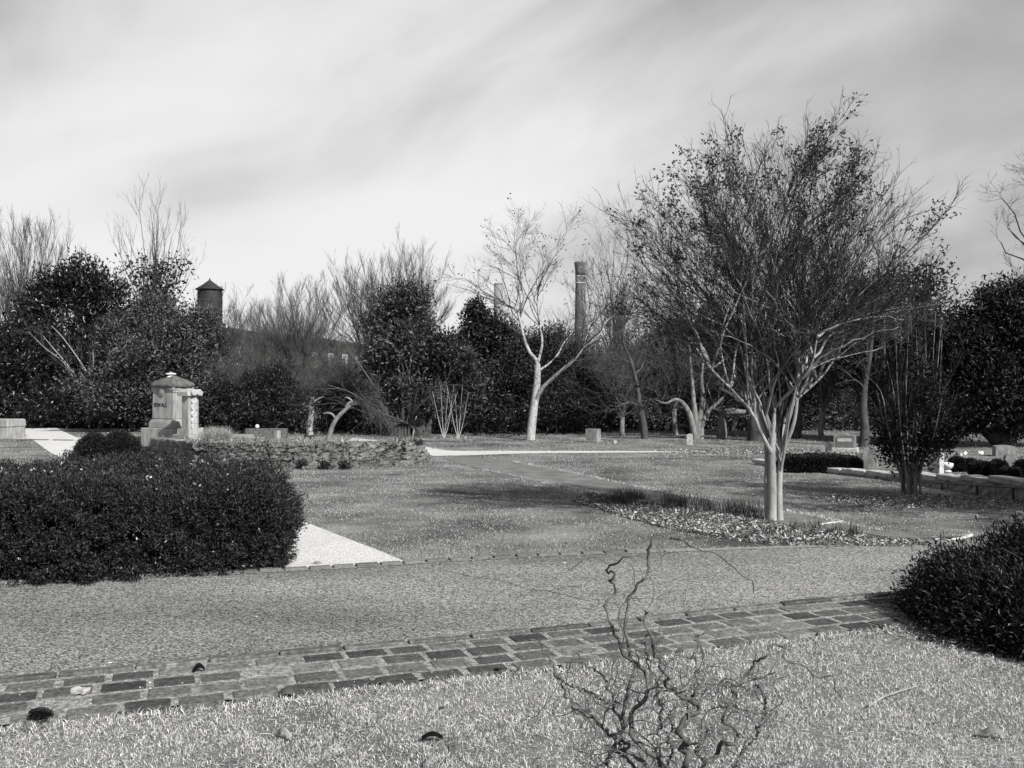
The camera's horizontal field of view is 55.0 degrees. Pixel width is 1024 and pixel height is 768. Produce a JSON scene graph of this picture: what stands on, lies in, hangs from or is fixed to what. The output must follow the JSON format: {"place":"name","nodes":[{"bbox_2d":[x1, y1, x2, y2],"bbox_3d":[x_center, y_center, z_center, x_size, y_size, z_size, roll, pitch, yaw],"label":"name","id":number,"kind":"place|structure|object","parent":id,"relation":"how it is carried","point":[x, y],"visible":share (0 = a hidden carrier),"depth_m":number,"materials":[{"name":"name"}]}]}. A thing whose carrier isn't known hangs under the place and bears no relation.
{"place":"outdoors","nodes":[
{"label":"outdoors","id":0,"kind":"place"},
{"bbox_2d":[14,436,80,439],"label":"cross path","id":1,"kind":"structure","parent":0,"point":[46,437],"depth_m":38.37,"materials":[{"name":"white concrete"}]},
{"bbox_2d":[25,426,402,570],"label":"gravel path","id":2,"kind":"structure","parent":0,"point":[321,545],"depth_m":10.27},
{"bbox_2d":[195,425,242,440],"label":"ornamental grass","id":3,"kind":"object","parent":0,"point":[214,433],"depth_m":26.36,"materials":[{"name":"grey plant"}]},
{"bbox_2d":[133,433,352,442],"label":"terrace ground","id":4,"kind":"structure","parent":0,"point":[290,441],"depth_m":26.90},
{"bbox_2d":[141,372,203,446],"bbox_3d":[-10.198,0.758,29.530,1.422,2.223,1.166,0,0,33],"label":"grave monument","id":5,"kind":"object","parent":4,"relation":"on","point":[166,420],"visible":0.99,"depth_m":29.17,"materials":[{"name":"stone"}]},
{"bbox_2d":[172,389,202,439],"bbox_3d":[-9.108,0.959,27.829,0.688,1.622,0.699,0,0,33],"label":"scroll pedestal","id":6,"kind":"object","parent":4,"relation":"on","point":[190,411],"visible":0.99,"depth_m":27.67,"materials":[{"name":"stone"}]},
{"bbox_2d":[245,424,287,437],"bbox_3d":[-9.053,1.739,36.283,1.500,0.493,0.300,0,0,0],"label":"stone block","id":7,"kind":"object","parent":4,"relation":"on","point":[256,431],"visible":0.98,"depth_m":36.13,"materials":[{"name":"white stone"}]},
{"bbox_2d":[163,435,414,442],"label":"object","id":8,"kind":"object","parent":4,"relation":"on","point":[231,439],"visible":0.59,"depth_m":24.36,"materials":[{"name":"grey plant"}]},
{"bbox_2d":[300,393,323,439],"bbox_3d":[-5.946,0.983,28.974,0.622,1.592,0.638,0,0,35],"label":"ivy stump","id":9,"kind":"object","parent":4,"relation":"on","point":[311,402],"visible":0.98,"depth_m":28.93,"materials":[{"name":"grey plant"}]},
{"bbox_2d":[0,535,1019,676],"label":"road","id":10,"kind":"structure","parent":0,"point":[56,627],"depth_m":7.68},
{"bbox_2d":[0,404,1023,767],"bbox_3d":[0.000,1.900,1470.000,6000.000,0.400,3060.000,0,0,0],"label":"ground","id":11,"kind":"structure","parent":0,"point":[370,522],"depth_m":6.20,"materials":[{"name":"grey plant"}]},
{"bbox_2d":[0,418,25,438],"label":"stone block","id":12,"kind":"structure","parent":11,"relation":"on","point":[11,428],"depth_m":37.62,"materials":[{"name":"stone"}]},
{"bbox_2d":[0,204,87,329],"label":"bare tree","id":13,"kind":"object","parent":11,"relation":"on","point":[9,283],"visible":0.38,"depth_m":51.64,"materials":[{"name":"grey plant"}]},
{"bbox_2d":[0,390,144,428],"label":"dark hedge","id":14,"kind":"object","parent":11,"relation":"on","point":[108,425],"visible":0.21,"depth_m":46.58,"materials":[{"name":"black plant"}]},
{"bbox_2d":[21,308,128,425],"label":"bare tree","id":15,"kind":"object","parent":11,"relation":"on","point":[76,355],"visible":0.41,"depth_m":46.48,"materials":[{"name":"grey plant"}]},
{"bbox_2d":[0,246,157,428],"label":"magnolia tree","id":16,"kind":"object","parent":11,"relation":"on","point":[29,368],"visible":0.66,"depth_m":48.57,"materials":[{"name":"black plant"}]},
{"bbox_2d":[72,429,106,458],"bbox_3d":[-9.505,1.542,22.409,1.110,1.037,1.125,0,0,0],"label":"boxwood bush","id":17,"kind":"object","parent":11,"relation":"on","point":[87,443],"visible":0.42,"depth_m":22.13,"materials":[{"name":"black plant"}]},
{"bbox_2d":[96,426,143,461],"bbox_3d":[-8.948,1.507,22.434,1.223,1.104,1.236,0,0,0],"label":"boxwood bush","id":18,"kind":"object","parent":11,"relation":"on","point":[116,439],"visible":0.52,"depth_m":22.18,"materials":[{"name":"black plant"}]},
{"bbox_2d":[49,285,237,431],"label":"evergreen tree","id":19,"kind":"object","parent":11,"relation":"on","point":[166,332],"visible":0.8,"depth_m":42.72,"materials":[{"name":"black plant"}]},
{"bbox_2d":[97,174,207,369],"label":"bare tree","id":20,"kind":"object","parent":11,"relation":"on","point":[154,277],"visible":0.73,"depth_m":46.78,"materials":[{"name":"grey plant"}]},
{"bbox_2d":[0,446,310,586],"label":"juniper hedge","id":21,"kind":"object","parent":11,"relation":"on","point":[100,514],"visible":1,"depth_m":8.64,"materials":[{"name":"grey plant"}]},
{"bbox_2d":[0,457,276,571],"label":"leaves caught in hedge","id":22,"kind":"object","parent":21,"relation":"in","point":[30,467],"visible":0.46,"depth_m":8.95,"materials":[{"name":"grey plant"}]},
{"bbox_2d":[195,278,225,325],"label":"water tower","id":23,"kind":"structure","parent":11,"relation":"on","point":[205,287],"depth_m":128.80,"materials":[{"name":"black metal"}]},
{"bbox_2d":[174,283,276,370],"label":"bare tree","id":24,"kind":"object","parent":11,"relation":"on","point":[227,335],"visible":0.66,"depth_m":45.74,"materials":[{"name":"grey plant"}]},
{"bbox_2d":[186,341,302,413],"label":"bare shrub","id":25,"kind":"object","parent":11,"relation":"on","point":[234,365],"visible":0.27,"depth_m":43.36,"materials":[{"name":"grey plant"}]},
{"bbox_2d":[222,299,300,369],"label":"bare tree","id":26,"kind":"object","parent":11,"relation":"on","point":[256,345],"visible":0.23,"depth_m":61.35,"materials":[{"name":"grey plant"}]},
{"bbox_2d":[163,328,369,385],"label":"brick mill","id":27,"kind":"object","parent":11,"relation":"on","point":[345,356],"visible":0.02,"depth_m":149.94,"materials":[{"name":"grey brick"}]},
{"bbox_2d":[201,354,333,432],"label":"evergreen shrub","id":28,"kind":"object","parent":11,"relation":"on","point":[282,378],"visible":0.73,"depth_m":42.39,"materials":[{"name":"black plant"}]},
{"bbox_2d":[131,434,432,469],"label":"stone retaining wall","id":29,"kind":"structure","parent":11,"relation":"on","point":[419,454],"depth_m":23.33,"materials":[{"name":"stone"}]},
{"bbox_2d":[182,437,422,466],"bbox_3d":[-5.261,1.701,23.864,6.098,0.807,2.199,0,0,0],"label":"wall creeper","id":30,"kind":"object","parent":29,"relation":"attached to","point":[393,447],"depth_m":23.27,"materials":[{"name":"grey plant"}]},
{"bbox_2d":[234,269,360,377],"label":"bare tree","id":31,"kind":"object","parent":11,"relation":"on","point":[298,333],"visible":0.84,"depth_m":57.33,"materials":[{"name":"grey plant"}]},
{"bbox_2d":[259,341,370,425],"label":"bare shrub","id":32,"kind":"object","parent":11,"relation":"on","point":[308,384],"visible":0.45,"depth_m":44.40,"materials":[{"name":"grey plant"}]},
{"bbox_2d":[0,548,665,584],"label":"brick edging","id":33,"kind":"object","parent":11,"relation":"on","point":[405,562],"visible":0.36,"depth_m":9.21,"materials":[{"name":"grey brick"}]},
{"bbox_2d":[303,332,394,426],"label":"bare shrub","id":34,"kind":"object","parent":11,"relation":"on","point":[353,375],"visible":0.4,"depth_m":45.26,"materials":[{"name":"grey plant"}]},
{"bbox_2d":[306,385,406,440],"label":"weeping tree","id":35,"kind":"object","parent":11,"relation":"on","point":[351,403],"visible":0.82,"depth_m":26.46,"materials":[{"name":"grey plant"}]},
{"bbox_2d":[284,314,479,436],"bbox_3d":[-5.390,-0.256,38.893,8.276,5.137,3.595,0,0,0],"label":"forked tree","id":36,"kind":"object","parent":11,"relation":"on","point":[402,424],"visible":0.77,"depth_m":38.81,"materials":[{"name":"grey plant"}]},
{"bbox_2d":[312,244,457,424],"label":"bare tree","id":37,"kind":"object","parent":11,"relation":"on","point":[353,299],"visible":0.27,"depth_m":47.53,"materials":[{"name":"grey plant"}]},
{"bbox_2d":[405,416,425,444],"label":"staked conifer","id":38,"kind":"object","parent":11,"relation":"on","point":[416,423],"visible":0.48,"depth_m":25.41,"materials":[{"name":"grey plant"}]},
{"bbox_2d":[383,223,449,315],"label":"bare tree","id":39,"kind":"object","parent":11,"relation":"on","point":[402,263],"visible":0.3,"depth_m":46.03,"materials":[{"name":"grey plant"}]},
{"bbox_2d":[352,273,493,435],"bbox_3d":[-3.602,-1.130,40.052,5.811,6.819,4.562,0,0,0],"label":"evergreen tree","id":40,"kind":"object","parent":11,"relation":"on","point":[434,351],"visible":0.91,"depth_m":39.54,"materials":[{"name":"black plant"}]},
{"bbox_2d":[417,731,442,740],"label":"dead leaf","id":41,"kind":"object","parent":11,"relation":"on","point":[432,733],"visible":1,"depth_m":4.66,"materials":[{"name":"black plant"}]},
{"bbox_2d":[427,372,457,437],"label":"bare sapling","id":42,"kind":"object","parent":11,"relation":"on","point":[443,433],"visible":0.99,"depth_m":37.99,"materials":[{"name":"grey plant"}]},
{"bbox_2d":[10,541,895,583],"bbox_3d":[-3.930,1.687,8.419,16.794,0.013,0.338,0,0,-15],"label":"edging bed","id":43,"kind":"object","parent":11,"relation":"on","point":[710,549],"visible":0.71,"depth_m":9.92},
{"bbox_2d":[445,377,469,437],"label":"bare sapling","id":44,"kind":"object","parent":11,"relation":"on","point":[457,433],"visible":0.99,"depth_m":37.99,"materials":[{"name":"grey plant"}]},
{"bbox_2d":[0,303,972,415],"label":"wood","id":45,"kind":"object","parent":11,"relation":"on","point":[659,391],"depth_m":66.01,"materials":[{"name":"black plant"}]},
{"bbox_2d":[0,591,974,729],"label":"brick gutter","id":46,"kind":"object","parent":11,"relation":"on","point":[208,699],"visible":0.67,"depth_m":5.99,"materials":[{"name":"grey brick"}]},
{"bbox_2d":[27,707,53,722],"bbox_3d":[-2.358,1.660,4.913,0.123,0.090,0.090,0,0,0],"label":"pine cone","id":47,"kind":"object","parent":46,"relation":"on","point":[42,714],"visible":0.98,"depth_m":4.89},
{"bbox_2d":[70,686,90,694],"bbox_3d":[-2.330,1.655,5.309,0.089,0.031,0.060,0,0,17],"label":"pale stone","id":48,"kind":"object","parent":46,"relation":"on","point":[79,690],"visible":1,"depth_m":5.29,"materials":[{"name":"stone"}]},
{"bbox_2d":[278,686,298,697],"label":"dead leaf","id":49,"kind":"object","parent":46,"relation":"on","point":[288,690],"visible":0.96,"depth_m":5.29,"materials":[{"name":"grey plant"}]},
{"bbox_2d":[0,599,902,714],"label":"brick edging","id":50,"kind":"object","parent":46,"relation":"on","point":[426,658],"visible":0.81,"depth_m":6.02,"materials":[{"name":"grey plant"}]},
{"bbox_2d":[452,291,528,393],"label":"magnolia tree","id":51,"kind":"object","parent":11,"relation":"on","point":[485,328],"visible":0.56,"depth_m":49.31,"materials":[{"name":"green plant"}]},
{"bbox_2d":[494,283,502,317],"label":"concrete chimney","id":52,"kind":"object","parent":11,"relation":"on","point":[497,293],"visible":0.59,"depth_m":298.80,"materials":[{"name":"grey concrete"}]},
{"bbox_2d":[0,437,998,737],"bbox_3d":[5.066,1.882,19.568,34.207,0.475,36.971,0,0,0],"label":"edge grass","id":53,"kind":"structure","parent":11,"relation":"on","point":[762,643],"depth_m":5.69,"materials":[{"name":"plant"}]},
{"bbox_2d":[451,319,618,429],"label":"evergreen tree","id":54,"kind":"object","parent":11,"relation":"on","point":[520,366],"visible":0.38,"depth_m":45.25,"materials":[{"name":"black plant"}]},
{"bbox_2d":[454,395,617,432],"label":"evergreen shrub","id":55,"kind":"object","parent":11,"relation":"on","point":[580,424],"visible":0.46,"depth_m":42.54,"materials":[{"name":"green plant"}]},
{"bbox_2d":[426,193,661,439],"bbox_3d":[0.999,-2.474,37.065,9.219,9.310,5.183,0,0,20],"label":"bare tree","id":56,"kind":"object","parent":11,"relation":"on","point":[537,390],"visible":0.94,"depth_m":36.77,"materials":[{"name":"grey plant"}]},
{"bbox_2d":[133,357,1023,435],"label":"undergrowth","id":57,"kind":"object","parent":11,"relation":"on","point":[850,424],"visible":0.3,"depth_m":42.30,"materials":[{"name":"black plant"}]},
{"bbox_2d":[574,261,586,358],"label":"factory chimney","id":58,"kind":"object","parent":11,"relation":"on","point":[578,274],"visible":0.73,"depth_m":199.06,"materials":[{"name":"brick"}]},
{"bbox_2d":[583,429,602,442],"bbox_3d":[2.918,1.932,35.368,0.533,0.636,0.560,0,0,29],"label":"gravestone","id":59,"kind":"object","parent":11,"relation":"on","point":[593,435],"visible":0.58,"depth_m":35.21,"materials":[{"name":"stone"}]},
{"bbox_2d":[560,213,665,422],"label":"bare tree","id":60,"kind":"object","parent":11,"relation":"on","point":[607,270],"visible":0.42,"depth_m":49.96,"materials":[{"name":"grey plant"}]},
{"bbox_2d":[555,314,686,435],"bbox_3d":[4.203,-0.379,39.714,4.119,5.222,4.612,0,0,-39],"label":"bare tree","id":61,"kind":"object","parent":11,"relation":"on","point":[622,390],"visible":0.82,"depth_m":39.36,"materials":[{"name":"grey plant"}]},
{"bbox_2d":[559,286,697,430],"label":"bare tree","id":62,"kind":"object","parent":11,"relation":"on","point":[619,343],"visible":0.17,"depth_m":43.66,"materials":[{"name":"grey plant"}]},
{"bbox_2d":[590,295,672,438],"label":"woodland tree","id":63,"kind":"object","parent":11,"relation":"on","point":[644,429],"visible":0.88,"depth_m":37.40,"materials":[{"name":"grey plant"}]},
{"bbox_2d":[614,296,727,434],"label":"bare tree","id":64,"kind":"object","parent":11,"relation":"on","point":[673,389],"visible":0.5,"depth_m":40.26,"materials":[{"name":"grey plant"}]},
{"bbox_2d":[599,293,743,432],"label":"evergreen tree","id":65,"kind":"object","parent":11,"relation":"on","point":[684,424],"visible":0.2,"depth_m":41.52,"materials":[{"name":"black plant"}]},
{"bbox_2d":[620,313,743,438],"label":"woodland tree","id":66,"kind":"object","parent":11,"relation":"on","point":[697,420],"visible":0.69,"depth_m":37.42,"materials":[{"name":"grey plant"}]},
{"bbox_2d":[523,508,841,767],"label":"contorted hazel","id":67,"kind":"object","parent":11,"relation":"on","point":[685,742],"visible":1,"depth_m":3.50,"materials":[{"name":"grey plant"}]},
{"bbox_2d":[419,436,1023,662],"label":"leaf litter","id":68,"kind":"object","parent":11,"relation":"on","point":[739,532],"visible":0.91,"depth_m":12.51,"materials":[{"name":"grey plant"}]},
{"bbox_2d":[574,498,884,546],"bbox_3d":[2.179,1.759,12.901,1.663,0.119,6.673,0,0,-29],"label":"planting bed","id":69,"kind":"object","parent":11,"relation":"on","point":[760,542],"visible":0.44,"depth_m":11.32,"materials":[{"name":"grey plant"}]},
{"bbox_2d":[588,490,639,504],"bbox_3d":[1.563,1.656,14.339,0.720,0.267,0.641,0,0,-29],"label":"iris clump","id":70,"kind":"object","parent":69,"relation":"on","point":[616,499],"visible":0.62,"depth_m":14.36,"materials":[{"name":"grey plant"}]},
{"bbox_2d":[675,297,787,435],"bbox_3d":[8.889,-1.141,39.534,4.647,6.791,4.753,0,0,-38],"label":"bare tree","id":71,"kind":"object","parent":11,"relation":"on","point":[733,428],"visible":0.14,"depth_m":39.44,"materials":[{"name":"grey plant"}]},
{"bbox_2d":[674,344,806,438],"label":"woodland tree","id":72,"kind":"object","parent":11,"relation":"on","point":[721,430],"visible":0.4,"depth_m":37.91,"materials":[{"name":"grey plant"}]},
{"bbox_2d":[715,285,783,440],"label":"woodland tree","id":73,"kind":"object","parent":11,"relation":"on","point":[753,434],"visible":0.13,"depth_m":36.30,"materials":[{"name":"grey plant"}]},
{"bbox_2d":[689,289,862,435],"bbox_3d":[11.464,-0.822,40.065,8.298,6.262,5.358,0,0,0],"label":"evergreen tree","id":74,"kind":"object","parent":11,"relation":"on","point":[806,398],"visible":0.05,"depth_m":39.68,"materials":[{"name":"black plant"}]},
{"bbox_2d":[782,269,831,438],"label":"woodland tree","id":75,"kind":"object","parent":11,"relation":"on","point":[797,433],"visible":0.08,"depth_m":37.86,"materials":[{"name":"grey plant"}]},
{"bbox_2d":[791,300,873,438],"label":"bare tree","id":76,"kind":"object","parent":11,"relation":"on","point":[823,397],"visible":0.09,"depth_m":37.37,"materials":[{"name":"grey plant"}]},
{"bbox_2d":[832,433,858,452],"bbox_3d":[10.304,1.831,30.419,0.772,0.607,0.620,0,0,23],"label":"panelled gravestone","id":77,"kind":"object","parent":11,"relation":"on","point":[843,442],"visible":0.84,"depth_m":30.20,"materials":[{"name":"stone"}]},
{"bbox_2d":[830,249,915,446],"bbox_3d":[12.155,-1.210,33.008,3.098,6.928,2.312,0,0,33],"label":"woodland tree","id":78,"kind":"object","parent":11,"relation":"on","point":[864,429],"visible":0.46,"depth_m":32.91,"materials":[{"name":"grey plant"}]},
{"bbox_2d":[751,459,1023,500],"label":"stone kerb wall","id":79,"kind":"structure","parent":11,"relation":"on","point":[1002,480],"depth_m":16.85,"materials":[{"name":"stone"}]},
{"bbox_2d":[813,248,975,428],"bbox_3d":[14.003,-1.334,35.965,6.801,7.216,4.395,0,0,0],"label":"evergreen tree","id":80,"kind":"object","parent":11,"relation":"on","point":[848,359],"visible":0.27,"depth_m":35.57,"materials":[{"name":"black plant"}]},
{"bbox_2d":[830,283,971,496],"bbox_3d":[6.340,0.070,15.884,2.166,3.598,1.714,0,0,0],"label":"multi stem shrub","id":81,"kind":"object","parent":11,"relation":"on","point":[907,461],"visible":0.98,"depth_m":15.72,"materials":[{"name":"grey plant"}]},
{"bbox_2d":[882,510,1023,655],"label":"azalea bush","id":82,"kind":"object","parent":11,"relation":"on","point":[944,587],"visible":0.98,"depth_m":6.74,"materials":[{"name":"black plant"}]},
{"bbox_2d":[904,267,1023,447],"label":"magnolia tree","id":83,"kind":"object","parent":11,"relation":"on","point":[989,375],"visible":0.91,"depth_m":32.06,"materials":[{"name":"black plant"}]},
{"bbox_2d":[918,481,1023,500],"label":"pipe rail","id":84,"kind":"object","parent":11,"relation":"on","point":[1013,492],"visible":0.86,"depth_m":16.07,"materials":[{"name":"black metal"}]},
{"bbox_2d":[976,726,1005,737],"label":"dead leaf","id":85,"kind":"object","parent":11,"relation":"on","point":[990,729],"visible":1,"depth_m":4.69,"materials":[{"name":"grey plant"}]},
{"bbox_2d":[978,583,1023,660],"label":"azalea bush","id":86,"kind":"object","parent":11,"relation":"on","point":[1019,642],"visible":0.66,"depth_m":6.13,"materials":[{"name":"black plant"}]},
{"bbox_2d":[980,150,1023,285],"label":"bare tree","id":87,"kind":"object","parent":11,"relation":"on","point":[1015,236],"visible":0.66,"depth_m":39.35,"materials":[{"name":"grey plant"}]},
{"bbox_2d":[0,0,1023,353],"label":"sky","id":88,"kind":"structure","parent":0,"point":[288,134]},
{"bbox_2d":[349,438,704,455],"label":"gravel path","id":89,"kind":"structure","parent":0,"point":[435,452],"depth_m":29.95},
{"bbox_2d":[443,456,964,540],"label":"dirt path","id":90,"kind":"structure","parent":0,"point":[571,480],"depth_m":18.14,"materials":[{"name":"grey soil"}]},
{"bbox_2d":[727,497,759,515],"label":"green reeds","id":91,"kind":"object","parent":90,"relation":"on","point":[746,510],"visible":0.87,"depth_m":13.08,"materials":[{"name":"plant"}]},
{"bbox_2d":[741,501,766,517],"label":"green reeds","id":92,"kind":"object","parent":90,"relation":"on","point":[755,512],"visible":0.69,"depth_m":12.98,"materials":[{"name":"plant"}]},
{"bbox_2d":[582,86,1003,520],"bbox_3d":[3.399,-0.981,12.566,5.049,5.545,4.342,0,0,40],"label":"crape myrtle","id":93,"kind":"object","parent":90,"relation":"on","point":[802,308],"visible":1,"depth_m":12.19,"materials":[{"name":"grey plant"}]},
{"bbox_2d":[863,452,1023,474],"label":"bank ground","id":94,"kind":"structure","parent":0,"point":[984,457],"depth_m":25.98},
{"bbox_2d":[775,452,863,471],"bbox_3d":[6.746,1.698,21.565,1.922,0.456,0.999,0,0,8],"label":"clipped hedge","id":95,"kind":"object","parent":94,"relation":"on","point":[813,462],"visible":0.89,"depth_m":21.21,"materials":[{"name":"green plant"}]},
{"bbox_2d":[864,447,877,469],"bbox_3d":[7.616,1.675,20.866,0.267,0.680,0.160,0,0,24],"label":"gravestone","id":96,"kind":"object","parent":94,"relation":"on","point":[870,463],"visible":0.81,"depth_m":20.80,"materials":[{"name":"stone"}]},
{"bbox_2d":[927,452,943,473],"bbox_3d":[8.742,1.686,20.291,0.150,0.623,0.282,0,0,-33],"label":"gravestone","id":97,"kind":"object","parent":94,"relation":"on","point":[940,469],"visible":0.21,"depth_m":20.20,"materials":[{"name":"stone"}]},
{"bbox_2d":[947,455,966,471],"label":"clipped bush","id":98,"kind":"object","parent":94,"relation":"on","point":[958,461],"visible":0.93,"depth_m":20.76,"materials":[{"name":"black plant"}]},
{"bbox_2d":[966,458,988,476],"bbox_3d":[8.501,1.557,17.834,0.434,0.417,0.448,0,0,0],"label":"clipped bush","id":99,"kind":"object","parent":94,"relation":"on","point":[976,467],"visible":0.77,"depth_m":17.73,"materials":[{"name":"black plant"}]},
{"bbox_2d":[986,458,1009,475],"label":"clipped bush","id":100,"kind":"object","parent":94,"relation":"on","point":[994,466],"visible":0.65,"depth_m":17.53,"materials":[{"name":"black plant"}]},
{"bbox_2d":[992,445,1015,456],"bbox_3d":[13.502,1.907,26.981,0.505,0.454,0.350,0,0,11],"label":"gravestone","id":101,"kind":"object","parent":94,"relation":"on","point":[1000,450],"visible":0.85,"depth_m":26.83,"materials":[{"name":"stone"}]},
{"bbox_2d":[1003,454,1018,466],"bbox_3d":[10.450,1.738,20.575,0.277,0.536,0.140,0,0,9],"label":"gravestone","id":102,"kind":"object","parent":94,"relation":"on","point":[1010,458],"visible":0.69,"depth_m":20.51,"materials":[{"name":"stone"}]},
{"bbox_2d":[998,464,1023,477],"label":"clipped bush","id":103,"kind":"object","parent":94,"relation":"on","point":[1014,471],"visible":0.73,"depth_m":17.08,"materials":[{"name":"black plant"}]},
{"bbox_2d":[1011,458,1023,477],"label":"clipped bush","id":104,"kind":"object","parent":94,"relation":"on","point":[1019,463],"visible":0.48,"depth_m":17.56,"materials":[{"name":"black plant"}]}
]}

